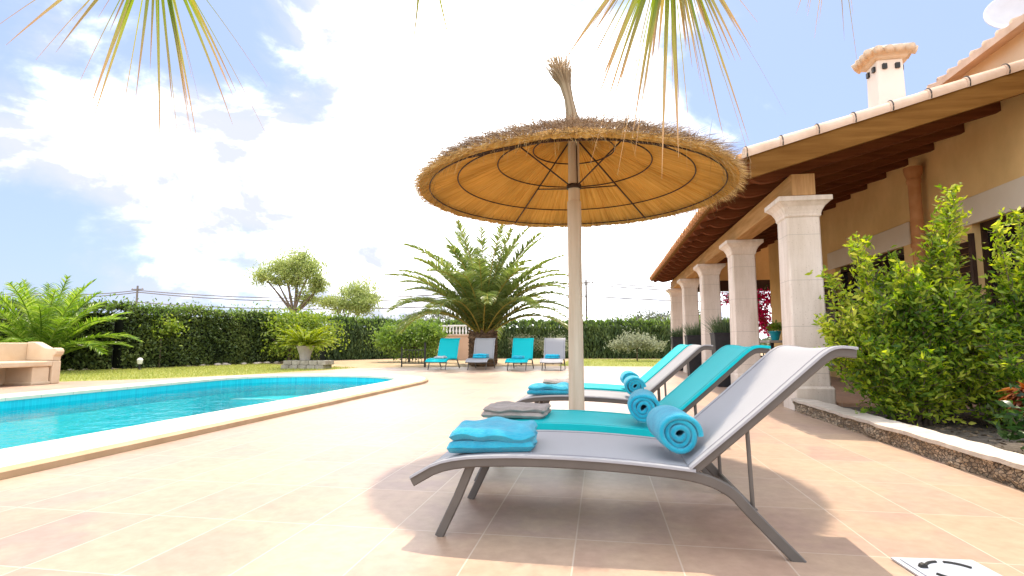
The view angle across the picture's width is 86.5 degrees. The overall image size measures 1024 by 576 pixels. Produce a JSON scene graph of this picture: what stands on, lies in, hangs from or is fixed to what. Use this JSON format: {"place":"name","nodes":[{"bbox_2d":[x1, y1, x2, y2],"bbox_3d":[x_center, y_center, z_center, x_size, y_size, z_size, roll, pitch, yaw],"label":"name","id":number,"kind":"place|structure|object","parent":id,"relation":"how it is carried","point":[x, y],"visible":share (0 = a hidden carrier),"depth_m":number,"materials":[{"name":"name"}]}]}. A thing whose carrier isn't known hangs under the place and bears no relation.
{"place":"outdoors","nodes":[
{"label":"outdoors","id":0,"kind":"place"},
{"bbox_2d":[0,389,364,467],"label":"pool basin","id":1,"kind":"object","parent":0,"point":[14,438],"visible":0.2,"depth_m":9.23,"materials":[{"name":"tile"}]},
{"bbox_2d":[0,377,390,422],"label":"pool tile band","id":2,"kind":"object","parent":1,"relation":"attached to","point":[43,403],"visible":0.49,"depth_m":9.88,"materials":[{"name":"tile"}]},
{"bbox_2d":[229,394,311,408],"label":"pool steps","id":3,"kind":"structure","parent":1,"relation":"on","point":[238,403],"depth_m":12.12,"materials":[{"name":"tile"}]},
{"bbox_2d":[230,398,282,399],"bbox_3d":[-4.451,2.667,11.438,3.990,0.544,0.864,-1,-6,9],"label":"pool step edge","id":4,"kind":"object","parent":3,"relation":"on","point":[250,399],"visible":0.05,"depth_m":12.08,"materials":[{"name":"blue tile"}]},
{"bbox_2d":[0,381,375,442],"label":"water","id":5,"kind":"structure","parent":0,"point":[261,383],"depth_m":9.37,"materials":[{"name":"teal liquid"}]},
{"bbox_2d":[59,365,347,381],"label":"lawn","id":6,"kind":"structure","parent":0,"point":[72,374],"depth_m":15.11,"materials":[{"name":"green plant"}]},
{"bbox_2d":[0,274,144,354],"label":"young palm","id":7,"kind":"object","parent":6,"relation":"on","point":[52,328],"visible":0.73,"depth_m":15.17,"materials":[{"name":"green plant"}]},
{"bbox_2d":[137,358,142,369],"bbox_3d":[-11.713,2.385,17.116,0.180,0.380,0.180,-1,-6,9],"label":"garden lamp","id":8,"kind":"object","parent":6,"relation":"on","point":[139,361],"visible":0.95,"depth_m":17.08,"materials":[{"name":"white glass"}]},
{"bbox_2d":[281,360,333,368],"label":"stone block","id":9,"kind":"structure","parent":6,"relation":"on","point":[311,364],"depth_m":17.62,"materials":[{"name":"beige stone"}]},
{"bbox_2d":[272,324,339,359],"bbox_3d":[-6.877,1.790,18.146,2.105,1.214,2.093,-1,-6,9],"label":"potted cycad","id":10,"kind":"object","parent":9,"relation":"on","point":[304,342],"visible":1,"depth_m":17.92,"materials":[{"name":"plant"}]},
{"bbox_2d":[65,353,764,370],"bbox_3d":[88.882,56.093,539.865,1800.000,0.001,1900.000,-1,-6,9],"label":"ground","id":11,"kind":"structure","parent":0,"point":[375,363],"depth_m":22.96,"materials":[{"name":"beige stone"}]},
{"bbox_2d":[131,286,143,303],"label":"utility pole","id":12,"kind":"object","parent":11,"relation":"on","point":[136,289],"visible":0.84,"depth_m":45.85,"materials":[{"name":"grey metal"}]},
{"bbox_2d":[4,284,763,301],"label":"power line","id":13,"kind":"object","parent":12,"relation":"attached to","point":[383,300],"visible":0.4,"depth_m":43.99,"materials":[{"name":"black metal"}]},
{"bbox_2d":[0,289,320,369],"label":"clipped hedge","id":14,"kind":"object","parent":11,"relation":"on","point":[211,337],"visible":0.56,"depth_m":19.29,"materials":[{"name":"green plant"}]},
{"bbox_2d":[138,311,190,367],"bbox_3d":[-12.159,1.793,18.818,1.730,1.965,1.619,3,-7,-30],"label":"standard tree","id":15,"kind":"object","parent":11,"relation":"on","point":[174,326],"visible":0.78,"depth_m":18.73,"materials":[{"name":"green plant"}]},
{"bbox_2d":[0,378,427,479],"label":"pool coping side","id":16,"kind":"object","parent":11,"relation":"on","point":[17,470],"visible":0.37,"depth_m":4.48,"materials":[{"name":"beige stone"}]},
{"bbox_2d":[0,374,425,466],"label":"pool coping","id":17,"kind":"object","parent":16,"relation":"on","point":[29,452],"visible":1,"depth_m":5.91,"materials":[{"name":"stone"}]},
{"bbox_2d":[244,242,336,311],"bbox_3d":[-13.786,0.784,33.463,6.219,6.970,3.805,-1,-6,9],"label":"garden tree","id":18,"kind":"object","parent":11,"relation":"on","point":[288,272],"visible":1,"depth_m":33.04,"materials":[{"name":"green plant"}]},
{"bbox_2d":[230,300,350,359],"bbox_3d":[-9.806,1.910,23.505,5.812,2.766,3.808,-2,-6,15],"label":"round bush","id":19,"kind":"object","parent":11,"relation":"on","point":[302,320],"visible":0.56,"depth_m":23.01,"materials":[{"name":"green plant"}]},
{"bbox_2d":[316,272,390,318],"bbox_3d":[-10.137,1.602,34.004,4.950,5.444,3.320,-1,-6,9],"label":"garden tree","id":20,"kind":"object","parent":11,"relation":"on","point":[361,300],"visible":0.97,"depth_m":33.64,"materials":[{"name":"green plant"}]},
{"bbox_2d":[363,311,453,362],"bbox_3d":[-4.854,2.353,24.636,4.466,2.668,3.764,-1,-6,9],"label":"round bush","id":21,"kind":"object","parent":11,"relation":"on","point":[430,336],"visible":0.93,"depth_m":24.48,"materials":[{"name":"green plant"}]},
{"bbox_2d":[401,343,425,366],"bbox_3d":[-3.538,2.399,19.558,0.912,0.870,0.061,-1,-6,8],"label":"iron fence","id":22,"kind":"object","parent":11,"relation":"on","point":[424,363],"visible":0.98,"depth_m":19.51,"materials":[{"name":"black metal"}]},
{"bbox_2d":[401,307,456,321],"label":"feathery bush","id":23,"kind":"object","parent":11,"relation":"on","point":[442,317],"visible":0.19,"depth_m":35.28,"materials":[{"name":"green plant"}]},
{"bbox_2d":[437,325,473,359],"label":"garden wall","id":24,"kind":"structure","parent":11,"relation":"on","point":[463,351],"depth_m":27.74,"materials":[{"name":"paint"}]},
{"bbox_2d":[384,219,567,366],"bbox_3d":[-1.208,0.253,20.430,7.272,5.336,7.295,-1,-6,9],"label":"date palm","id":25,"kind":"object","parent":11,"relation":"on","point":[484,301],"visible":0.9,"depth_m":19.57,"materials":[{"name":"green plant"}]},
{"bbox_2d":[507,329,537,364],"bbox_3d":[0.403,2.352,21.669,1.218,1.434,1.466,1,-6,-12],"label":"pompom shrub","id":26,"kind":"object","parent":11,"relation":"on","point":[519,336],"visible":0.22,"depth_m":21.61,"materials":[{"name":"green plant"}]},
{"bbox_2d":[317,310,728,359],"bbox_3d":[1.118,2.608,30.966,23.032,2.933,5.088,1,-6,-7],"label":"cypress hedge","id":27,"kind":"object","parent":11,"relation":"on","point":[597,333],"visible":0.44,"depth_m":30.54,"materials":[{"name":"green plant"}]},
{"bbox_2d":[533,330,568,354],"bbox_3d":[1.480,2.396,21.929,2.384,1.398,1.725,2,-6,-20],"label":"pompom shrub","id":28,"kind":"object","parent":11,"relation":"on","point":[539,345],"visible":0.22,"depth_m":21.96,"materials":[{"name":"green plant"}]},
{"bbox_2d":[582,279,593,319],"bbox_3d":[5.428,2.102,39.636,1.100,5.550,0.209,-1,-6,9],"label":"utility pole","id":29,"kind":"object","parent":11,"relation":"on","point":[586,303],"visible":0.56,"depth_m":39.71,"materials":[{"name":"grey metal"}]},
{"bbox_2d":[4,282,670,298],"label":"power line","id":30,"kind":"object","parent":29,"relation":"attached to","point":[349,298],"visible":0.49,"depth_m":43.97,"materials":[{"name":"black metal"}]},
{"bbox_2d":[126,296,760,309],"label":"power line","id":31,"kind":"object","parent":29,"relation":"attached to","point":[437,306],"visible":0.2,"depth_m":42.03,"materials":[{"name":"black metal"}]},
{"bbox_2d":[605,304,645,327],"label":"tree","id":32,"kind":"object","parent":11,"relation":"on","point":[615,317],"visible":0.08,"depth_m":42.05,"materials":[{"name":"green plant"}]},
{"bbox_2d":[626,304,668,327],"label":"tree","id":33,"kind":"object","parent":11,"relation":"on","point":[652,315],"visible":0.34,"depth_m":40.57,"materials":[{"name":"green plant"}]},
{"bbox_2d":[720,285,771,338],"bbox_3d":[7.975,1.107,17.409,2.925,2.984,1.410,0,-6,-2],"label":"bougainvillea","id":34,"kind":"object","parent":11,"relation":"on","point":[762,315],"visible":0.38,"depth_m":17.31,"materials":[{"name":"pink plant"}]},
{"bbox_2d":[760,337,770,345],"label":"wood","id":35,"kind":"object","parent":11,"relation":"on","point":[767,344],"visible":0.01,"depth_m":92.85,"materials":[{"name":"wood"}]},
{"bbox_2d":[649,14,1023,409],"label":"villa","id":36,"kind":"object","parent":11,"relation":"on","point":[880,168],"visible":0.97,"depth_m":7.54,"materials":[{"name":"paint"}]},
{"bbox_2d":[760,340,782,349],"bbox_3d":[5.999,1.565,12.094,1.000,0.790,1.800,-1,-6,9],"label":"porch table","id":37,"kind":"object","parent":36,"relation":"on","point":[771,342],"visible":0.21,"depth_m":11.37,"materials":[{"name":"wood"}]},
{"bbox_2d":[766,320,781,339],"bbox_3d":[5.709,0.912,11.820,0.386,0.449,0.353,-1,-6,9],"label":"flower pot","id":38,"kind":"object","parent":37,"relation":"on","point":[777,327],"visible":0.98,"depth_m":11.76,"materials":[{"name":"teal ceramic"}]},
{"bbox_2d":[840,248,904,378],"bbox_3d":[6.895,0.633,10.260,0.090,2.470,2.740,-1,-6,9],"label":"glass door","id":39,"kind":"structure","parent":36,"relation":"in","point":[846,278],"depth_m":11.07,"materials":[{"name":"black glass"}]},
{"bbox_2d":[980,210,1023,323],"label":"glass door","id":40,"kind":"structure","parent":36,"relation":"in","point":[985,236],"depth_m":7.24,"materials":[{"name":"glass"}]},
{"bbox_2d":[983,0,1023,28],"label":"satellite dish","id":41,"kind":"object","parent":36,"relation":"attached to","point":[999,14],"visible":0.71,"depth_m":8.46,"materials":[{"name":"grey metal"}]},
{"bbox_2d":[0,0,998,385],"label":"sky","id":42,"kind":"structure","parent":0,"point":[329,154],"materials":[{"name":"white"}]},
{"bbox_2d":[0,366,1023,575],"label":"paving","id":43,"kind":"structure","parent":0,"point":[331,490],"depth_m":2.75,"materials":[{"name":"stone"}]},
{"bbox_2d":[0,342,63,384],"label":"stone bench","id":44,"kind":"object","parent":43,"relation":"on","point":[32,363],"visible":0.99,"depth_m":11.01,"materials":[{"name":"stone"}]},
{"bbox_2d":[0,0,857,170],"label":"fan palm","id":45,"kind":"object","parent":43,"relation":"on","point":[657,6],"visible":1,"depth_m":1.88,"materials":[{"name":"green plant"}]},
{"bbox_2d":[425,338,460,369],"bbox_3d":[-2.248,2.154,17.838,0.694,1.041,1.570,-1,-6,11],"label":"sun lounger","id":46,"kind":"object","parent":43,"relation":"on","point":[448,347],"visible":0.98,"depth_m":18.32,"materials":[{"name":"teal fabric"}]},
{"bbox_2d":[465,338,495,369],"bbox_3d":[-1.002,2.133,17.635,0.694,1.041,1.570,-1,-6,8],"label":"sun lounger","id":47,"kind":"object","parent":43,"relation":"on","point":[484,345],"visible":0.98,"depth_m":18.15,"materials":[{"name":"grey fabric"}]},
{"bbox_2d":[473,353,488,357],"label":"folded towel","id":48,"kind":"object","parent":47,"relation":"on","point":[480,355],"visible":0.91,"depth_m":17.38,"materials":[{"name":"blue fabric"}]},
{"bbox_2d":[505,338,533,370],"bbox_3d":[0.260,2.112,17.429,0.694,1.041,1.570,-1,-6,10],"label":"sun lounger","id":49,"kind":"object","parent":43,"relation":"on","point":[522,347],"visible":0.94,"depth_m":17.93,"materials":[{"name":"teal fabric"}]},
{"bbox_2d":[512,356,524,358],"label":"folded towel","id":50,"kind":"object","parent":49,"relation":"on","point":[518,357],"visible":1,"depth_m":17.00,"materials":[{"name":"blue fabric"}]},
{"bbox_2d":[540,338,565,370],"bbox_3d":[1.306,2.095,17.259,0.694,1.041,1.570,-1,-6,9],"label":"sun lounger","id":51,"kind":"object","parent":43,"relation":"on","point":[554,345],"visible":0.94,"depth_m":17.78,"materials":[{"name":"grey fabric"}]},
{"bbox_2d":[544,354,559,358],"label":"folded towel","id":52,"kind":"object","parent":51,"relation":"on","point":[552,356],"visible":1,"depth_m":16.99,"materials":[{"name":"blue fabric"}]},
{"bbox_2d":[407,47,751,409],"bbox_3d":[0.507,-0.360,4.382,2.696,3.250,2.742,-1,-6,9],"label":"straw parasol","id":53,"kind":"object","parent":43,"relation":"on","point":[545,174],"visible":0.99,"depth_m":4.44,"materials":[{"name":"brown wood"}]},
{"bbox_2d":[516,344,712,403],"bbox_3d":[0.908,0.954,5.130,1.792,0.840,0.694,-1,-6,10],"label":"sun lounger","id":54,"kind":"object","parent":43,"relation":"on","point":[673,367],"visible":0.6,"depth_m":4.89,"materials":[{"name":"grey fabric"}]},
{"bbox_2d":[527,382,568,394],"bbox_3d":[0.349,0.948,5.162,0.393,0.100,0.368,-1,-6,7],"label":"folded towel","id":55,"kind":"object","parent":54,"relation":"on","point":[561,388],"visible":0.99,"depth_m":5.00,"materials":[{"name":"blue fabric"}]},
{"bbox_2d":[623,375,645,393],"bbox_3d":[1.131,0.896,5.018,0.190,0.166,0.373,-1,-6,9],"label":"rolled towel","id":56,"kind":"object","parent":54,"relation":"on","point":[631,383],"visible":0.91,"depth_m":4.85,"materials":[{"name":"blue fabric"}]},
{"bbox_2d":[543,344,692,403],"bbox_3d":[1.077,1.046,6.032,1.792,0.840,0.694,-1,-6,9],"label":"sun lounger","id":57,"kind":"object","parent":43,"relation":"on","point":[663,362],"visible":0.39,"depth_m":5.97,"materials":[{"name":"fabric"}]},
{"bbox_2d":[543,378,568,383],"bbox_3d":[0.527,1.055,6.122,0.373,0.084,0.352,-1,-6,5],"label":"folded towel","id":58,"kind":"object","parent":57,"relation":"on","point":[553,381],"visible":0.48,"depth_m":5.98,"materials":[{"name":"beige fabric"}]},
{"bbox_2d":[620,370,639,382],"bbox_3d":[1.283,0.989,5.924,0.189,0.166,0.374,-1,-6,7],"label":"rolled towel","id":59,"kind":"object","parent":57,"relation":"on","point":[625,374],"visible":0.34,"depth_m":5.77,"materials":[{"name":"blue fabric"}]},
{"bbox_2d":[474,345,770,480],"bbox_3d":[0.601,0.782,3.448,1.792,0.840,0.694,-1,-6,9],"label":"sun lounger","id":60,"kind":"object","parent":43,"relation":"on","point":[705,378],"visible":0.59,"depth_m":3.26,"materials":[{"name":"teal fabric"}]},
{"bbox_2d":[481,401,551,418],"bbox_3d":[0.038,0.794,3.580,0.413,0.085,0.353,-1,-6,12],"label":"folded towel","id":61,"kind":"object","parent":60,"relation":"on","point":[510,409],"visible":1,"depth_m":3.44,"materials":[{"name":"grey fabric"}]},
{"bbox_2d":[627,389,659,421],"bbox_3d":[0.810,0.720,3.357,0.192,0.167,0.371,-1,-6,12],"label":"rolled towel","id":62,"kind":"object","parent":60,"relation":"on","point":[641,403],"visible":0.89,"depth_m":3.19,"materials":[{"name":"blue fabric"}]},
{"bbox_2d":[409,345,858,562],"bbox_3d":[0.500,0.688,2.526,1.792,0.840,0.694,-1,-6,9],"label":"sun lounger","id":63,"kind":"object","parent":43,"relation":"on","point":[759,390],"visible":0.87,"depth_m":2.29,"materials":[{"name":"grey fabric"}]},
{"bbox_2d":[446,416,537,452],"bbox_3d":[-0.078,0.672,2.521,0.393,0.116,0.378,-2,-6,4],"label":"folded towel","id":64,"kind":"object","parent":63,"relation":"on","point":[496,434],"visible":1,"depth_m":2.35,"materials":[{"name":"blue fabric"}]},
{"bbox_2d":[646,405,703,453],"bbox_3d":[0.724,0.628,2.450,0.190,0.166,0.379,-1,-6,5],"label":"rolled towel","id":65,"kind":"object","parent":63,"relation":"on","point":[674,429],"visible":1,"depth_m":2.28,"materials":[{"name":"blue fabric"}]},
{"bbox_2d":[665,326,682,370],"bbox_3d":[5.182,1.835,16.894,0.869,1.428,0.878,-1,-6,9],"label":"tall planter","id":66,"kind":"object","parent":43,"relation":"on","point":[676,338],"visible":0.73,"depth_m":16.73,"materials":[{"name":"grey plastic"}]},
{"bbox_2d":[677,322,701,375],"bbox_3d":[4.628,1.510,13.714,0.878,1.428,0.869,-1,-6,9],"label":"tall planter","id":67,"kind":"object","parent":43,"relation":"on","point":[693,336],"visible":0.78,"depth_m":13.52,"materials":[{"name":"grey plastic"}]},
{"bbox_2d":[700,314,730,386],"bbox_3d":[4.142,1.186,10.547,0.869,1.428,0.878,-1,-6,9],"label":"tall planter","id":68,"kind":"object","parent":43,"relation":"on","point":[720,335],"visible":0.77,"depth_m":10.39,"materials":[{"name":"grey plastic"}]},
{"bbox_2d":[791,398,1023,490],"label":"stone kerb","id":69,"kind":"structure","parent":43,"relation":"on","point":[1005,467],"depth_m":3.96,"materials":[{"name":"grey stone"}]},
{"bbox_2d":[891,557,1001,575],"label":"drain cover","id":70,"kind":"object","parent":43,"relation":"on","point":[934,567],"visible":1,"depth_m":1.97,"materials":[{"name":"grey plastic"}]},
{"bbox_2d":[559,358,660,366],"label":"lawn","id":71,"kind":"structure","parent":0,"point":[617,364],"depth_m":22.73,"materials":[{"name":"green plant"}]},
{"bbox_2d":[603,328,669,359],"bbox_3d":[5.800,2.683,25.727,2.789,1.602,2.444,2,-6,-19],"label":"topiary shrub","id":72,"kind":"object","parent":71,"relation":"on","point":[630,341],"visible":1,"depth_m":25.55,"materials":[{"name":"green plant"}]},
{"bbox_2d":[843,407,1023,454],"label":"planting bed","id":73,"kind":"object","parent":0,"point":[1011,446],"depth_m":4.82,"materials":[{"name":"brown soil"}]},
{"bbox_2d":[805,182,1023,425],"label":"variegated shrub","id":74,"kind":"object","parent":73,"relation":"on","point":[896,369],"visible":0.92,"depth_m":5.09,"materials":[{"name":"green plant"}]},
{"bbox_2d":[906,279,979,417],"bbox_3d":[4.561,0.630,5.858,1.517,1.498,0.995,-3,-7,28],"label":"leafy bush","id":75,"kind":"object","parent":73,"relation":"on","point":[951,415],"depth_m":5.62,"materials":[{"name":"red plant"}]},
{"bbox_2d":[923,206,1023,429],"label":"variegated shrub","id":76,"kind":"object","parent":73,"relation":"on","point":[1007,327],"visible":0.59,"depth_m":4.86,"materials":[{"name":"green plant"}]},
{"bbox_2d":[982,383,1023,448],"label":"bush","id":77,"kind":"object","parent":73,"relation":"on","point":[1015,423],"visible":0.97,"depth_m":3.71,"materials":[{"name":"green plant"}]},
{"bbox_2d":[996,379,1023,413],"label":"croton","id":78,"kind":"object","parent":73,"relation":"on","point":[1013,397],"visible":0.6,"depth_m":3.85,"materials":[{"name":"orange plant"}]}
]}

